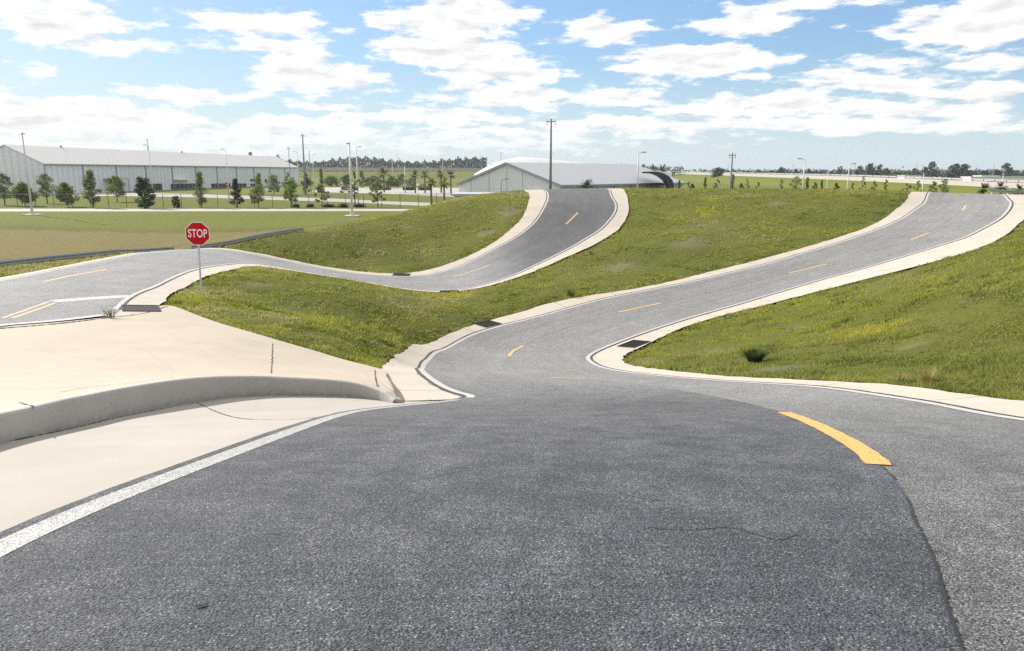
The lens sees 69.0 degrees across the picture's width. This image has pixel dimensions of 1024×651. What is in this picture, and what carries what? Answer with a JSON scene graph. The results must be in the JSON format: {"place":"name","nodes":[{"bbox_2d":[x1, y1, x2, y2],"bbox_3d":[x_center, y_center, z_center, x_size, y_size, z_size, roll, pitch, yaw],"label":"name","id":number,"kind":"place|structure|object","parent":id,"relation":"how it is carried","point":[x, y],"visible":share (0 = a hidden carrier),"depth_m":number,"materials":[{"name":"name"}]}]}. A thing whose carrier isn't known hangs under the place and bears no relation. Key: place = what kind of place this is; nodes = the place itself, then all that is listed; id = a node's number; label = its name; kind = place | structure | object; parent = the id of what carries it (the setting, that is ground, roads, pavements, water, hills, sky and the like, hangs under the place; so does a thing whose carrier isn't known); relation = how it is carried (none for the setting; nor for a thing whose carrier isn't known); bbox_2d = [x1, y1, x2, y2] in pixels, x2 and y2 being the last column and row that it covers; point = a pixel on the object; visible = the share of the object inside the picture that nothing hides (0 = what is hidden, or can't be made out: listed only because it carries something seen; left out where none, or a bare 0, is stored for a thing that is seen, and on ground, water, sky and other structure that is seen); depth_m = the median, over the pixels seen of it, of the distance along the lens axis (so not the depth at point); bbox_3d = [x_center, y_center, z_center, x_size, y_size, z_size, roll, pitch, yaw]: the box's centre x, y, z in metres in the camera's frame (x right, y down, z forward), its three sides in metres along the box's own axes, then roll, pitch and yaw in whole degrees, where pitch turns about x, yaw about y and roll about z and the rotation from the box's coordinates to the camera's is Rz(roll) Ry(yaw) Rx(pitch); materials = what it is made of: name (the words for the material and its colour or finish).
{"place":"outdoors","nodes":[
{"label":"outdoors","id":0,"kind":"place"},
{"bbox_2d":[0,209,409,211],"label":"access road","id":1,"kind":"structure","parent":0,"point":[11,210],"depth_m":138.02,"materials":[{"name":"grey asphalt"}]},
{"bbox_2d":[39,192,433,205],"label":"driveway","id":2,"kind":"structure","parent":0,"point":[271,198],"depth_m":208.67,"materials":[{"name":"grey asphalt"}]},
{"bbox_2d":[0,188,617,326],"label":"road","id":3,"kind":"structure","parent":0,"point":[565,220],"depth_m":46.16,"materials":[{"name":"grey asphalt"}]},
{"bbox_2d":[0,192,1023,650],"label":"road","id":4,"kind":"structure","parent":0,"point":[544,482],"depth_m":3.95,"materials":[{"name":"grey asphalt"}]},
{"bbox_2d":[0,173,1023,400],"bbox_3d":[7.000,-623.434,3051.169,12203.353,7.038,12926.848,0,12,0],"label":"ground","id":5,"kind":"structure","parent":0,"point":[47,233],"depth_m":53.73,"materials":[{"name":"green plant"}]},
{"bbox_2d":[0,172,13,204],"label":"young tree","id":6,"kind":"object","parent":5,"relation":"on","point":[4,193],"visible":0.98,"depth_m":159.47,"materials":[{"name":"green plant"}]},
{"bbox_2d":[9,181,40,205],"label":"young tree","id":7,"kind":"object","parent":5,"relation":"on","point":[20,190],"visible":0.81,"depth_m":155.46,"materials":[{"name":"green plant"}]},
{"bbox_2d":[21,133,42,215],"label":"light pole","id":8,"kind":"object","parent":5,"relation":"on","point":[30,200],"visible":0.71,"depth_m":122.77,"materials":[{"name":"metal"}]},
{"bbox_2d":[36,173,56,203],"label":"young tree","id":9,"kind":"object","parent":5,"relation":"on","point":[45,186],"visible":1,"depth_m":167.55,"materials":[{"name":"green plant"}]},
{"bbox_2d":[52,181,79,206],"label":"young tree","id":10,"kind":"object","parent":5,"relation":"on","point":[63,190],"visible":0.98,"depth_m":151.65,"materials":[{"name":"green plant"}]},
{"bbox_2d":[0,246,174,266],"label":"guardrail","id":11,"kind":"object","parent":5,"relation":"on","point":[53,257],"visible":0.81,"depth_m":41.47,"materials":[{"name":"grey metal"}]},
{"bbox_2d":[81,169,102,207],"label":"young tree","id":12,"kind":"object","parent":5,"relation":"on","point":[88,183],"visible":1,"depth_m":148.07,"materials":[{"name":"green plant"}]},
{"bbox_2d":[103,175,126,201],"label":"young tree","id":13,"kind":"object","parent":5,"relation":"on","point":[119,189],"visible":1,"depth_m":176.69,"materials":[{"name":"green plant"}]},
{"bbox_2d":[133,176,155,208],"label":"young tree","id":14,"kind":"object","parent":5,"relation":"on","point":[142,184],"visible":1,"depth_m":144.96,"materials":[{"name":"green plant"}]},
{"bbox_2d":[0,145,297,193],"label":"warehouse","id":15,"kind":"structure","parent":5,"relation":"on","point":[169,170],"depth_m":282.42,"materials":[{"name":"metal"}]},
{"bbox_2d":[145,183,161,189],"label":"dock door","id":16,"kind":"structure","parent":15,"relation":"in","point":[155,186],"depth_m":290.71,"materials":[{"name":"metal"}]},
{"bbox_2d":[171,183,201,189],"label":"dock door","id":17,"kind":"structure","parent":15,"relation":"in","point":[176,186],"depth_m":308.40,"materials":[{"name":"metal"}]},
{"bbox_2d":[211,183,229,187],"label":"dock door","id":18,"kind":"structure","parent":15,"relation":"in","point":[221,185],"depth_m":336.24,"materials":[{"name":"metal"}]},
{"bbox_2d":[147,145,154,203],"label":"light pole","id":19,"kind":"object","parent":5,"relation":"on","point":[150,171],"visible":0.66,"depth_m":164.41,"materials":[{"name":"metal"}]},
{"bbox_2d":[171,196,180,207],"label":"shrub","id":20,"kind":"object","parent":5,"relation":"on","point":[177,203],"visible":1,"depth_m":147.39,"materials":[{"name":"green plant"}]},
{"bbox_2d":[185,222,209,294],"bbox_3d":[-12.464,-2.506,29.708,0.910,3.217,0.068,0,12,-8],"label":"stop sign","id":21,"kind":"object","parent":5,"relation":"on","point":[197,234],"visible":1,"depth_m":29.47,"materials":[{"name":"red metal"}]},
{"bbox_2d":[0,305,396,409],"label":"concrete slab","id":22,"kind":"structure","parent":5,"relation":"on","point":[40,362],"depth_m":16.65,"materials":[{"name":"beige concrete"}]},
{"bbox_2d":[100,307,121,317],"bbox_3d":[-12.041,-0.387,22.330,0.720,0.321,0.569,3,12,16],"label":"weed","id":23,"kind":"object","parent":22,"relation":"on","point":[110,314],"visible":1,"depth_m":22.34,"materials":[{"name":"green plant"}]},
{"bbox_2d":[121,305,160,311],"bbox_3d":[-12.248,-0.558,24.575,1.120,0.062,1.365,0,9,-29],"label":"storm drain grate","id":24,"kind":"object","parent":22,"relation":"on","point":[145,308],"visible":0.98,"depth_m":24.51,"materials":[{"name":"metal"}]},
{"bbox_2d":[0,376,399,443],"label":"kerb","id":25,"kind":"structure","parent":5,"relation":"on","point":[52,415],"depth_m":10.60,"materials":[{"name":"concrete"}]},
{"bbox_2d":[193,171,208,207],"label":"young tree","id":26,"kind":"object","parent":5,"relation":"on","point":[199,184],"visible":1,"depth_m":148.38,"materials":[{"name":"green plant"}]},
{"bbox_2d":[0,395,432,531],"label":"gutter","id":27,"kind":"object","parent":5,"relation":"on","point":[40,474],"visible":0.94,"depth_m":6.34,"materials":[{"name":"concrete"}]},
{"bbox_2d":[16,194,436,207],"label":"chain link fence","id":28,"kind":"object","parent":5,"relation":"on","point":[217,201],"visible":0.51,"depth_m":149.02,"materials":[{"name":"metal"}]},
{"bbox_2d":[224,149,229,200],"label":"light pole","id":29,"kind":"object","parent":5,"relation":"on","point":[227,178],"visible":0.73,"depth_m":186.35,"materials":[{"name":"metal"}]},
{"bbox_2d":[229,178,243,207],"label":"young tree","id":30,"kind":"object","parent":5,"relation":"on","point":[237,196],"visible":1,"depth_m":148.51,"materials":[{"name":"green plant"}]},
{"bbox_2d":[191,227,303,248],"bbox_3d":[-19.594,-6.393,55.646,0.362,1.471,8.911,11,16,43],"label":"guardrail","id":31,"kind":"object","parent":5,"relation":"on","point":[237,240],"visible":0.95,"depth_m":55.48,"materials":[{"name":"grey metal"}]},
{"bbox_2d":[247,183,264,207],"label":"young tree","id":32,"kind":"object","parent":5,"relation":"on","point":[257,190],"visible":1,"depth_m":148.41,"materials":[{"name":"green plant"}]},
{"bbox_2d":[254,173,264,190],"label":"young tree","id":33,"kind":"object","parent":5,"relation":"on","point":[258,180],"visible":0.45,"depth_m":210.77,"materials":[{"name":"green plant"}]},
{"bbox_2d":[265,174,279,195],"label":"young tree","id":34,"kind":"object","parent":5,"relation":"on","point":[275,181],"visible":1,"depth_m":225.61,"materials":[{"name":"green plant"}]},
{"bbox_2d":[0,190,545,279],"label":"concrete shoulder","id":35,"kind":"object","parent":5,"relation":"on","point":[537,200],"visible":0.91,"depth_m":54.69},
{"bbox_2d":[393,273,409,275],"bbox_3d":[-7.522,-3.452,50.696,1.120,0.062,0.858,3,15,2],"label":"storm drain grate","id":36,"kind":"object","parent":35,"relation":"on","point":[401,274],"visible":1,"depth_m":50.69,"materials":[{"name":"metal"}]},
{"bbox_2d":[282,172,293,191],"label":"young tree","id":37,"kind":"object","parent":5,"relation":"on","point":[286,178],"visible":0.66,"depth_m":225.26,"materials":[{"name":"green plant"}]},
{"bbox_2d":[282,178,298,207],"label":"young tree","id":38,"kind":"object","parent":5,"relation":"on","point":[290,183],"visible":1,"depth_m":148.58,"materials":[{"name":"green plant"}]},
{"bbox_2d":[301,134,306,194],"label":"utility pole","id":39,"kind":"object","parent":5,"relation":"on","point":[305,191],"visible":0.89,"depth_m":229.69,"materials":[{"name":"grey metal"}]},
{"bbox_2d":[302,172,309,192],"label":"young tree","id":40,"kind":"object","parent":5,"relation":"on","point":[307,184],"visible":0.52,"depth_m":233.73,"materials":[{"name":"green plant"}]},
{"bbox_2d":[313,184,329,205],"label":"young tree","id":41,"kind":"object","parent":5,"relation":"on","point":[319,188],"visible":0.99,"depth_m":152.37,"materials":[{"name":"green plant"}]},
{"bbox_2d":[318,168,324,188],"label":"young tree","id":42,"kind":"object","parent":5,"relation":"on","point":[321,177],"visible":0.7,"depth_m":225.38,"materials":[{"name":"green plant"}]},
{"bbox_2d":[323,175,341,186],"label":"parking tree","id":43,"kind":"object","parent":5,"relation":"on","point":[330,180],"visible":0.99,"depth_m":363.09,"materials":[{"name":"green plant"}]},
{"bbox_2d":[344,143,359,216],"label":"light pole","id":44,"kind":"object","parent":5,"relation":"on","point":[351,212],"visible":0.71,"depth_m":122.80,"materials":[{"name":"metal"}]},
{"bbox_2d":[352,172,358,204],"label":"young tree","id":45,"kind":"object","parent":5,"relation":"on","point":[357,188],"visible":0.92,"depth_m":152.02,"materials":[{"name":"green plant"}]},
{"bbox_2d":[356,146,361,203],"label":"light pole","id":46,"kind":"object","parent":5,"relation":"on","point":[357,174],"visible":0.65,"depth_m":154.75,"materials":[{"name":"metal"}]},
{"bbox_2d":[99,188,628,316],"bbox_3d":[0.186,-8.508,63.221,18.662,5.172,87.464,4,12,19],"label":"concrete shoulder","id":47,"kind":"object","parent":5,"relation":"on","point":[159,295],"visible":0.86,"depth_m":45.05},
{"bbox_2d":[368,181,385,205],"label":"young tree","id":48,"kind":"object","parent":5,"relation":"on","point":[375,199],"visible":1,"depth_m":148.65,"materials":[{"name":"green plant"}]},
{"bbox_2d":[280,155,486,168],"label":"woods","id":49,"kind":"object","parent":5,"relation":"on","point":[442,163],"visible":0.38,"depth_m":934.11,"materials":[{"name":"green plant"}]},
{"bbox_2d":[312,187,458,196],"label":"parking lot","id":50,"kind":"structure","parent":5,"relation":"on","point":[394,190],"depth_m":273.22,"materials":[{"name":"grey asphalt"}]},
{"bbox_2d":[340,174,349,186],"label":"parking tree","id":51,"kind":"object","parent":50,"relation":"on","point":[346,179],"visible":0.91,"depth_m":344.11,"materials":[{"name":"green plant"}]},
{"bbox_2d":[358,170,366,186],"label":"parking tree","id":52,"kind":"object","parent":50,"relation":"on","point":[360,182],"visible":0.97,"depth_m":327.77,"materials":[{"name":"green plant"}]},
{"bbox_2d":[362,175,382,186],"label":"parking tree","id":53,"kind":"object","parent":50,"relation":"on","point":[372,179],"visible":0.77,"depth_m":326.74,"materials":[{"name":"green plant"}]},
{"bbox_2d":[377,168,390,191],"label":"palm","id":54,"kind":"object","parent":50,"relation":"on","point":[382,171],"visible":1,"depth_m":259.79,"materials":[{"name":"green plant"}]},
{"bbox_2d":[385,176,400,187],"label":"parking tree","id":55,"kind":"object","parent":50,"relation":"on","point":[391,182],"visible":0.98,"depth_m":326.70,"materials":[{"name":"green plant"}]},
{"bbox_2d":[405,177,416,186],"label":"parking tree","id":56,"kind":"object","parent":50,"relation":"on","point":[409,181],"visible":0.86,"depth_m":327.66,"materials":[{"name":"green plant"}]},
{"bbox_2d":[410,169,420,192],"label":"palm","id":57,"kind":"object","parent":50,"relation":"on","point":[414,177],"visible":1,"depth_m":249.72,"materials":[{"name":"green plant"}]},
{"bbox_2d":[419,170,429,192],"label":"palm","id":58,"kind":"object","parent":50,"relation":"on","point":[425,176],"visible":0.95,"depth_m":253.02,"materials":[{"name":"green plant"}]},
{"bbox_2d":[436,168,444,192],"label":"palm","id":59,"kind":"object","parent":50,"relation":"on","point":[440,175],"visible":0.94,"depth_m":256.69,"materials":[{"name":"green plant"}]},
{"bbox_2d":[446,170,455,193],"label":"palm","id":60,"kind":"object","parent":50,"relation":"on","point":[450,173],"visible":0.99,"depth_m":245.06,"materials":[{"name":"green plant"}]},
{"bbox_2d":[397,173,406,186],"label":"parking tree","id":61,"kind":"object","parent":5,"relation":"on","point":[402,180],"visible":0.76,"depth_m":344.63,"materials":[{"name":"green plant"}]},
{"bbox_2d":[425,176,437,203],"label":"palm","id":62,"kind":"object","parent":5,"relation":"on","point":[430,186],"visible":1,"depth_m":151.39,"materials":[{"name":"green plant"}]},
{"bbox_2d":[438,176,451,200],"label":"palm","id":63,"kind":"object","parent":5,"relation":"on","point":[443,185],"visible":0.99,"depth_m":157.26,"materials":[{"name":"green plant"}]},
{"bbox_2d":[451,192,492,197],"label":"annex","id":64,"kind":"object","parent":5,"relation":"on","point":[458,194],"visible":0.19,"depth_m":111.94,"materials":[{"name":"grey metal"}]},
{"bbox_2d":[547,119,555,188],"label":"transmission pole","id":65,"kind":"object","parent":5,"relation":"on","point":[550,170],"visible":0.89,"depth_m":114.99,"materials":[{"name":"grey metal"}]},
{"bbox_2d":[456,162,686,191],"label":"hall","id":66,"kind":"structure","parent":5,"relation":"on","point":[526,176],"depth_m":132.64,"materials":[{"name":"grey metal"}]},
{"bbox_2d":[474,157,671,176],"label":"roof","id":67,"kind":"object","parent":66,"relation":"attached to","point":[529,160],"visible":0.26,"depth_m":182.47,"materials":[{"name":"grey metal"}]},
{"bbox_2d":[642,171,673,188],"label":"porch","id":68,"kind":"object","parent":66,"relation":"attached to","point":[667,180],"visible":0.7,"depth_m":136.48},
{"bbox_2d":[463,165,683,171],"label":"woods","id":69,"kind":"object","parent":5,"relation":"on","point":[669,169],"visible":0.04,"depth_m":960.03,"materials":[{"name":"green plant"}]},
{"bbox_2d":[578,177,595,187],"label":"palm","id":70,"kind":"object","parent":5,"relation":"on","point":[587,182],"visible":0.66,"depth_m":109.84,"materials":[{"name":"green plant"}]},
{"bbox_2d":[637,152,646,187],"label":"light pole","id":71,"kind":"object","parent":5,"relation":"on","point":[638,167],"visible":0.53,"depth_m":109.56,"materials":[{"name":"metal"}]},
{"bbox_2d":[382,192,926,400],"bbox_3d":[17.946,-5.817,50.231,12.993,5.296,85.138,8,14,35],"label":"concrete shoulder","id":72,"kind":"object","parent":5,"relation":"on","point":[408,382],"visible":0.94,"depth_m":34.84},
{"bbox_2d":[472,320,501,327],"bbox_3d":[-1.153,-0.073,34.756,0.858,0.063,1.120,15,18,40],"label":"storm drain grate","id":73,"kind":"object","parent":72,"relation":"on","point":[487,323],"visible":1,"depth_m":34.71,"materials":[{"name":"metal"}]},
{"bbox_2d":[711,167,725,176],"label":"tree","id":74,"kind":"object","parent":5,"relation":"on","point":[717,171],"visible":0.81,"depth_m":523.39,"materials":[{"name":"green plant"}]},
{"bbox_2d":[729,153,735,187],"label":"utility pole","id":75,"kind":"object","parent":5,"relation":"on","point":[732,155],"visible":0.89,"depth_m":125.10,"materials":[{"name":"grey metal"}]},
{"bbox_2d":[739,347,771,362],"bbox_3d":[6.721,0.832,20.580,0.896,0.352,0.905,0,12,0],"label":"bush","id":76,"kind":"object","parent":5,"relation":"on","point":[755,355],"visible":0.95,"depth_m":20.49,"materials":[{"name":"green plant"}]},
{"bbox_2d":[776,167,787,174],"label":"tree","id":77,"kind":"object","parent":5,"relation":"on","point":[780,170],"visible":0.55,"depth_m":535.66,"materials":[{"name":"green plant"}]},
{"bbox_2d":[788,175,801,188],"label":"sapling","id":78,"kind":"object","parent":5,"relation":"on","point":[797,178],"visible":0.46,"depth_m":129.30,"materials":[{"name":"green plant"}]},
{"bbox_2d":[797,158,805,188],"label":"light pole","id":79,"kind":"object","parent":5,"relation":"on","point":[803,172],"visible":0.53,"depth_m":109.70,"materials":[{"name":"metal"}]},
{"bbox_2d":[593,194,1023,416],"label":"concrete shoulder","id":80,"kind":"object","parent":5,"relation":"on","point":[611,357],"visible":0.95,"depth_m":31.92},
{"bbox_2d":[617,340,650,347],"bbox_3d":[4.949,0.759,30.245,0.858,0.062,1.120,4,15,45],"label":"storm drain grate","id":81,"kind":"object","parent":80,"relation":"on","point":[633,344],"visible":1,"depth_m":30.22,"materials":[{"name":"metal"}]},
{"bbox_2d":[670,167,1023,179],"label":"woods","id":82,"kind":"object","parent":5,"relation":"on","point":[903,172],"visible":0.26,"depth_m":625.95,"materials":[{"name":"green plant"}]},
{"bbox_2d":[855,166,863,176],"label":"tree","id":83,"kind":"object","parent":5,"relation":"on","point":[859,168],"visible":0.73,"depth_m":512.77,"materials":[{"name":"green plant"}]},
{"bbox_2d":[863,163,878,176],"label":"tree","id":84,"kind":"object","parent":5,"relation":"on","point":[870,169],"visible":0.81,"depth_m":529.69,"materials":[{"name":"green plant"}]},
{"bbox_2d":[876,164,883,174],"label":"tree","id":85,"kind":"object","parent":5,"relation":"on","point":[879,168],"visible":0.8,"depth_m":529.79,"materials":[{"name":"green plant"}]},
{"bbox_2d":[881,168,890,177],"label":"tree","id":86,"kind":"object","parent":5,"relation":"on","point":[887,171],"visible":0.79,"depth_m":512.69,"materials":[{"name":"green plant"}]},
{"bbox_2d":[895,371,907,382],"bbox_3d":[7.105,0.930,13.634,0.236,0.231,0.226,10,15,39],"label":"straw tuft","id":87,"kind":"object","parent":5,"relation":"on","point":[898,378],"visible":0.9,"depth_m":13.63,"materials":[{"name":"beige plant"}]},
{"bbox_2d":[897,175,921,178],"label":"shed","id":88,"kind":"structure","parent":5,"relation":"on","point":[912,175],"depth_m":402.04,"materials":[{"name":"white metal"}]},
{"bbox_2d":[919,166,928,178],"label":"tree","id":89,"kind":"object","parent":5,"relation":"on","point":[925,169],"visible":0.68,"depth_m":536.32,"materials":[{"name":"green plant"}]},
{"bbox_2d":[911,366,944,381],"bbox_3d":[7.446,0.862,13.351,0.577,0.285,0.591,0,12,0],"label":"straw tuft","id":90,"kind":"object","parent":5,"relation":"on","point":[929,375],"visible":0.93,"depth_m":13.32,"materials":[{"name":"beige plant"}]},
{"bbox_2d":[924,161,939,176],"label":"tree","id":91,"kind":"object","parent":5,"relation":"on","point":[931,166],"visible":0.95,"depth_m":517.99,"materials":[{"name":"green plant"}]},
{"bbox_2d":[929,181,936,191],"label":"sapling","id":92,"kind":"object","parent":5,"relation":"on","point":[933,185],"visible":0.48,"depth_m":133.62,"materials":[{"name":"green plant"}]},
{"bbox_2d":[937,178,949,192],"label":"sapling","id":93,"kind":"object","parent":5,"relation":"on","point":[944,186],"visible":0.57,"depth_m":131.43,"materials":[{"name":"green plant"}]},
{"bbox_2d":[944,164,964,177],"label":"tree","id":94,"kind":"object","parent":5,"relation":"on","point":[954,170],"visible":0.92,"depth_m":494.75,"materials":[{"name":"green plant"}]},
{"bbox_2d":[957,164,971,175],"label":"tree","id":95,"kind":"object","parent":5,"relation":"on","point":[965,168],"visible":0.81,"depth_m":500.45,"materials":[{"name":"green plant"}]},
{"bbox_2d":[976,182,991,193],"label":"palm","id":96,"kind":"object","parent":5,"relation":"on","point":[983,191],"visible":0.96,"depth_m":98.15,"materials":[{"name":"green plant"}]},
{"bbox_2d":[960,176,1023,182],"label":"shed","id":97,"kind":"structure","parent":5,"relation":"on","point":[1001,177],"depth_m":365.07,"materials":[{"name":"white metal"}]},
{"bbox_2d":[993,181,1008,193],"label":"palm","id":98,"kind":"object","parent":5,"relation":"on","point":[1000,186],"visible":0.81,"depth_m":103.05,"materials":[{"name":"green plant"}]},
{"bbox_2d":[998,162,1013,175],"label":"tree","id":99,"kind":"object","parent":5,"relation":"on","point":[1006,167],"visible":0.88,"depth_m":535.11,"materials":[{"name":"green plant"}]},
{"bbox_2d":[989,189,1023,193],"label":"guardrail","id":100,"kind":"object","parent":5,"relation":"on","point":[1006,191],"visible":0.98,"depth_m":74.27,"materials":[{"name":"grey metal"}]},
{"bbox_2d":[1012,184,1023,194],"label":"palm","id":101,"kind":"object","parent":5,"relation":"on","point":[1019,187],"visible":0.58,"depth_m":100.22,"materials":[{"name":"green plant"}]},
{"bbox_2d":[0,0,1023,172],"label":"sky","id":102,"kind":"structure","parent":0,"point":[688,84],"materials":[{"name":"blue"}]},
{"bbox_2d":[298,171,1023,194],"bbox_3d":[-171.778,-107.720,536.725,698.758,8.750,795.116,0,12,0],"label":"embankment","id":103,"kind":"structure","parent":0,"point":[775,181],"depth_m":415.21,"materials":[{"name":"green plant"}]},
{"bbox_2d":[298,167,1023,187],"bbox_3d":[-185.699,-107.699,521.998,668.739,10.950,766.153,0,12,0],"label":"barrier wall","id":104,"kind":"structure","parent":103,"relation":"on","point":[927,180],"depth_m":339.62,"materials":[{"name":"concrete"}]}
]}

